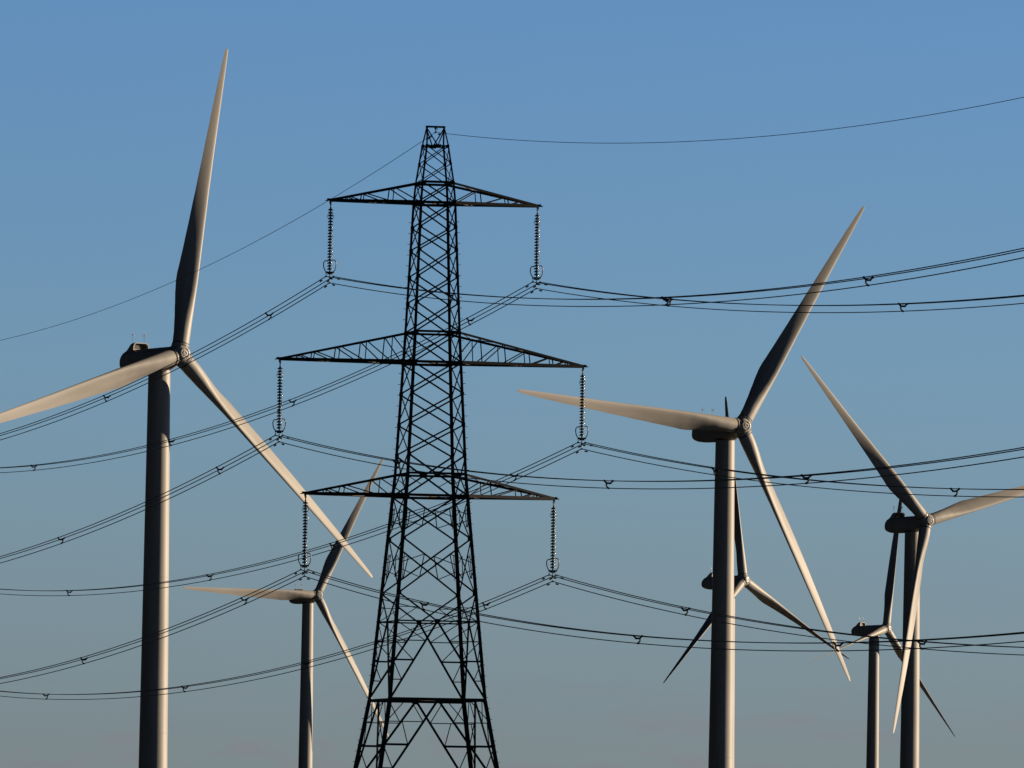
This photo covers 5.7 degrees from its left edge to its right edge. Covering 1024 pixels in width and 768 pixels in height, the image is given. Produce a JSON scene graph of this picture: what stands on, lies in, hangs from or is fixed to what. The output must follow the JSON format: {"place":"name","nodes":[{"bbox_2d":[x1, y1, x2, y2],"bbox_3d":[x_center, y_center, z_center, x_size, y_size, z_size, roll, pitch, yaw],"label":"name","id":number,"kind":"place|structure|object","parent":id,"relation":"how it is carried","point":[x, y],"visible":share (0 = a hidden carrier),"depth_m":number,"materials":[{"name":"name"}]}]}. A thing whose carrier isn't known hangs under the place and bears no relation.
{"place":"outdoors","nodes":[
{"label":"outdoors","id":0,"kind":"place"},
{"bbox_2d":[0,0,1023,767],"label":"sky","id":1,"kind":"structure","parent":0,"point":[106,106],"materials":[{"name":"blue"}]},
{"bbox_3d":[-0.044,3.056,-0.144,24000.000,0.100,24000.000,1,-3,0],"label":"ground","id":2,"kind":"structure","parent":0,"visible":0},
{"bbox_2d":[0,49,371,767],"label":"wind turbine","id":3,"kind":"object","parent":2,"relation":"on","point":[138,361],"visible":0.96,"depth_m":1442.09,"materials":[{"name":"paint"}]},
{"bbox_2d":[183,458,388,767],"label":"wind turbine","id":4,"kind":"object","parent":2,"relation":"on","point":[306,599],"visible":0.91,"depth_m":2821.04,"materials":[{"name":"paint"}]},
{"bbox_2d":[275,126,587,767],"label":"transmission tower","id":5,"kind":"structure","parent":2,"relation":"on","point":[413,362],"depth_m":606.31,"materials":[{"name":"metal"}]},
{"bbox_2d":[272,361,285,442],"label":"insulator string","id":6,"kind":"object","parent":5,"relation":"hanging from","point":[279,407],"visible":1,"depth_m":604.55,"materials":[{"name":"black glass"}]},
{"bbox_2d":[0,435,1023,556],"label":"conductor","id":7,"kind":"object","parent":6,"relation":"hanging from","point":[270,438],"visible":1,"depth_m":538.14,"materials":[{"name":"metal"}]},
{"bbox_2d":[0,435,1023,558],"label":"conductor","id":8,"kind":"object","parent":6,"relation":"hanging from","point":[509,474],"visible":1,"depth_m":565.02,"materials":[{"name":"metal"}]},
{"bbox_2d":[1,441,1023,562],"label":"conductor","id":9,"kind":"object","parent":6,"relation":"hanging from","point":[275,444],"visible":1,"depth_m":538.85,"materials":[{"name":"metal"}]},
{"bbox_2d":[801,474,811,483],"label":"wire spacer","id":10,"kind":"object","parent":9,"relation":"attached to","point":[808,477],"visible":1,"depth_m":485.22,"materials":[{"name":"black metal"}]},
{"bbox_2d":[298,496,311,576],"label":"insulator string","id":11,"kind":"object","parent":5,"relation":"hanging from","point":[304,508],"visible":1,"depth_m":604.58,"materials":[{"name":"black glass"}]},
{"bbox_2d":[0,569,1023,677],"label":"conductor","id":12,"kind":"object","parent":11,"relation":"hanging from","point":[305,572],"visible":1,"depth_m":546.23,"materials":[{"name":"metal"}]},
{"bbox_2d":[0,576,1023,683],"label":"conductor","id":13,"kind":"object","parent":11,"relation":"hanging from","point":[299,579],"visible":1,"depth_m":546.79,"materials":[{"name":"metal"}]},
{"bbox_2d":[632,635,642,643],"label":"wire spacer","id":14,"kind":"object","parent":13,"relation":"attached to","point":[639,638],"visible":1,"depth_m":523.89,"materials":[{"name":"black metal"}]},
{"bbox_2d":[832,642,843,651],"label":"wire spacer","id":15,"kind":"object","parent":13,"relation":"attached to","point":[838,645],"visible":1,"depth_m":485.19,"materials":[{"name":"black metal"}]},
{"bbox_2d":[0,570,1023,678],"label":"conductor","id":16,"kind":"object","parent":11,"relation":"hanging from","point":[302,573],"visible":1,"depth_m":571.04,"materials":[{"name":"metal"}]},
{"bbox_2d":[323,203,336,283],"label":"insulator string","id":17,"kind":"object","parent":5,"relation":"hanging from","point":[330,218],"visible":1,"depth_m":605.64,"materials":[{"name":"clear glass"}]},
{"bbox_2d":[0,248,1023,433],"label":"conductor","id":18,"kind":"object","parent":17,"relation":"hanging from","point":[331,278],"visible":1,"depth_m":552.28,"materials":[{"name":"metal"}]},
{"bbox_2d":[0,250,1023,435],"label":"conductor","id":19,"kind":"object","parent":17,"relation":"hanging from","point":[522,297],"visible":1,"depth_m":562.46,"materials":[{"name":"metal"}]},
{"bbox_2d":[661,296,670,305],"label":"wire spacer","id":20,"kind":"object","parent":19,"relation":"attached to","point":[668,299],"visible":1,"depth_m":524.98,"materials":[{"name":"black metal"}]},
{"bbox_2d":[862,276,873,285],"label":"wire spacer","id":21,"kind":"object","parent":19,"relation":"hanging from","point":[866,280],"visible":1,"depth_m":486.29,"materials":[{"name":"black metal"}]},
{"bbox_2d":[1,257,1023,439],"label":"conductor","id":22,"kind":"object","parent":17,"relation":"hanging from","point":[325,286],"visible":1,"depth_m":551.86,"materials":[{"name":"metal"}]},
{"bbox_2d":[530,208,542,289],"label":"insulator string","id":23,"kind":"object","parent":5,"relation":"hanging from","point":[536,278],"visible":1,"depth_m":608.40,"materials":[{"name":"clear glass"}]},
{"bbox_2d":[0,288,1023,472],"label":"conductor","id":24,"kind":"object","parent":23,"relation":"hanging from","point":[532,291],"visible":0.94,"depth_m":604.85,"materials":[{"name":"metal"}]},
{"bbox_2d":[897,303,907,311],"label":"wire spacer","id":25,"kind":"object","parent":24,"relation":"attached to","point":[901,306],"visible":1,"depth_m":527.72,"materials":[{"name":"black metal"}]},
{"bbox_2d":[0,282,1023,467],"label":"conductor","id":26,"kind":"object","parent":23,"relation":"hanging from","point":[527,285],"visible":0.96,"depth_m":606.58,"materials":[{"name":"metal"}]},
{"bbox_2d":[8,282,1023,467],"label":"conductor","id":27,"kind":"object","parent":23,"relation":"hanging from","point":[533,286],"visible":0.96,"depth_m":637.88,"materials":[{"name":"metal"}]},
{"bbox_2d":[546,501,559,581],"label":"insulator string","id":28,"kind":"object","parent":5,"relation":"hanging from","point":[553,511],"visible":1,"depth_m":607.86,"materials":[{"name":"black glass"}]},
{"bbox_2d":[5,575,1014,694],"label":"conductor","id":29,"kind":"object","parent":28,"relation":"hanging from","point":[516,592],"visible":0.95,"depth_m":608.69,"materials":[{"name":"metal"}]},
{"bbox_2d":[0,575,1023,694],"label":"conductor","id":30,"kind":"object","parent":28,"relation":"hanging from","point":[543,578],"visible":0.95,"depth_m":605.00,"materials":[{"name":"metal"}]},
{"bbox_2d":[1,581,1023,699],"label":"conductor","id":31,"kind":"object","parent":28,"relation":"hanging from","point":[520,595],"visible":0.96,"depth_m":606.50,"materials":[{"name":"metal"}]},
{"bbox_2d":[575,369,588,449],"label":"insulator string","id":32,"kind":"object","parent":5,"relation":"hanging from","point":[582,381],"visible":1,"depth_m":608.61,"materials":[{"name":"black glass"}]},
{"bbox_2d":[10,442,931,590],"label":"conductor","id":33,"kind":"object","parent":32,"relation":"hanging from","point":[474,493],"visible":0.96,"depth_m":629.10,"materials":[{"name":"metal"}]},
{"bbox_2d":[4,449,1005,595],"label":"conductor","id":34,"kind":"object","parent":32,"relation":"hanging from","point":[577,451],"visible":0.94,"depth_m":614.26,"materials":[{"name":"metal"}]},
{"bbox_2d":[949,488,959,496],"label":"wire spacer","id":35,"kind":"object","parent":34,"relation":"attached to","point":[956,491],"visible":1,"depth_m":527.93,"materials":[{"name":"black metal"}]},
{"bbox_2d":[0,442,1023,590],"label":"conductor","id":36,"kind":"object","parent":32,"relation":"hanging from","point":[571,446],"visible":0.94,"depth_m":613.46,"materials":[{"name":"metal"}]},
{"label":"earth wire clamp","id":37,"kind":"object","parent":5,"relation":"hanging from","visible":0},
{"bbox_2d":[3,97,1023,339],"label":"earth wire","id":38,"kind":"object","parent":37,"relation":"hanging from","point":[540,141],"visible":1,"depth_m":584.65,"materials":[{"name":"metal"}]},
{"bbox_2d":[518,206,864,767],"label":"wind turbine","id":39,"kind":"object","parent":2,"relation":"on","point":[723,433],"visible":0.96,"depth_m":1651.49,"materials":[{"name":"paint"}]},
{"bbox_2d":[663,397,848,767],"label":"wind turbine","id":40,"kind":"object","parent":2,"relation":"on","point":[741,579],"visible":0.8,"depth_m":2509.30,"materials":[{"name":"paint"}]},
{"bbox_2d":[809,500,954,767],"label":"wind turbine","id":41,"kind":"object","parent":2,"relation":"on","point":[872,750],"visible":0.86,"depth_m":3063.85,"materials":[{"name":"paint"}]},
{"bbox_2d":[801,356,1023,767],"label":"wind turbine","id":42,"kind":"object","parent":2,"relation":"on","point":[916,529],"visible":0.98,"depth_m":2072.08,"materials":[{"name":"paint"}]}
]}

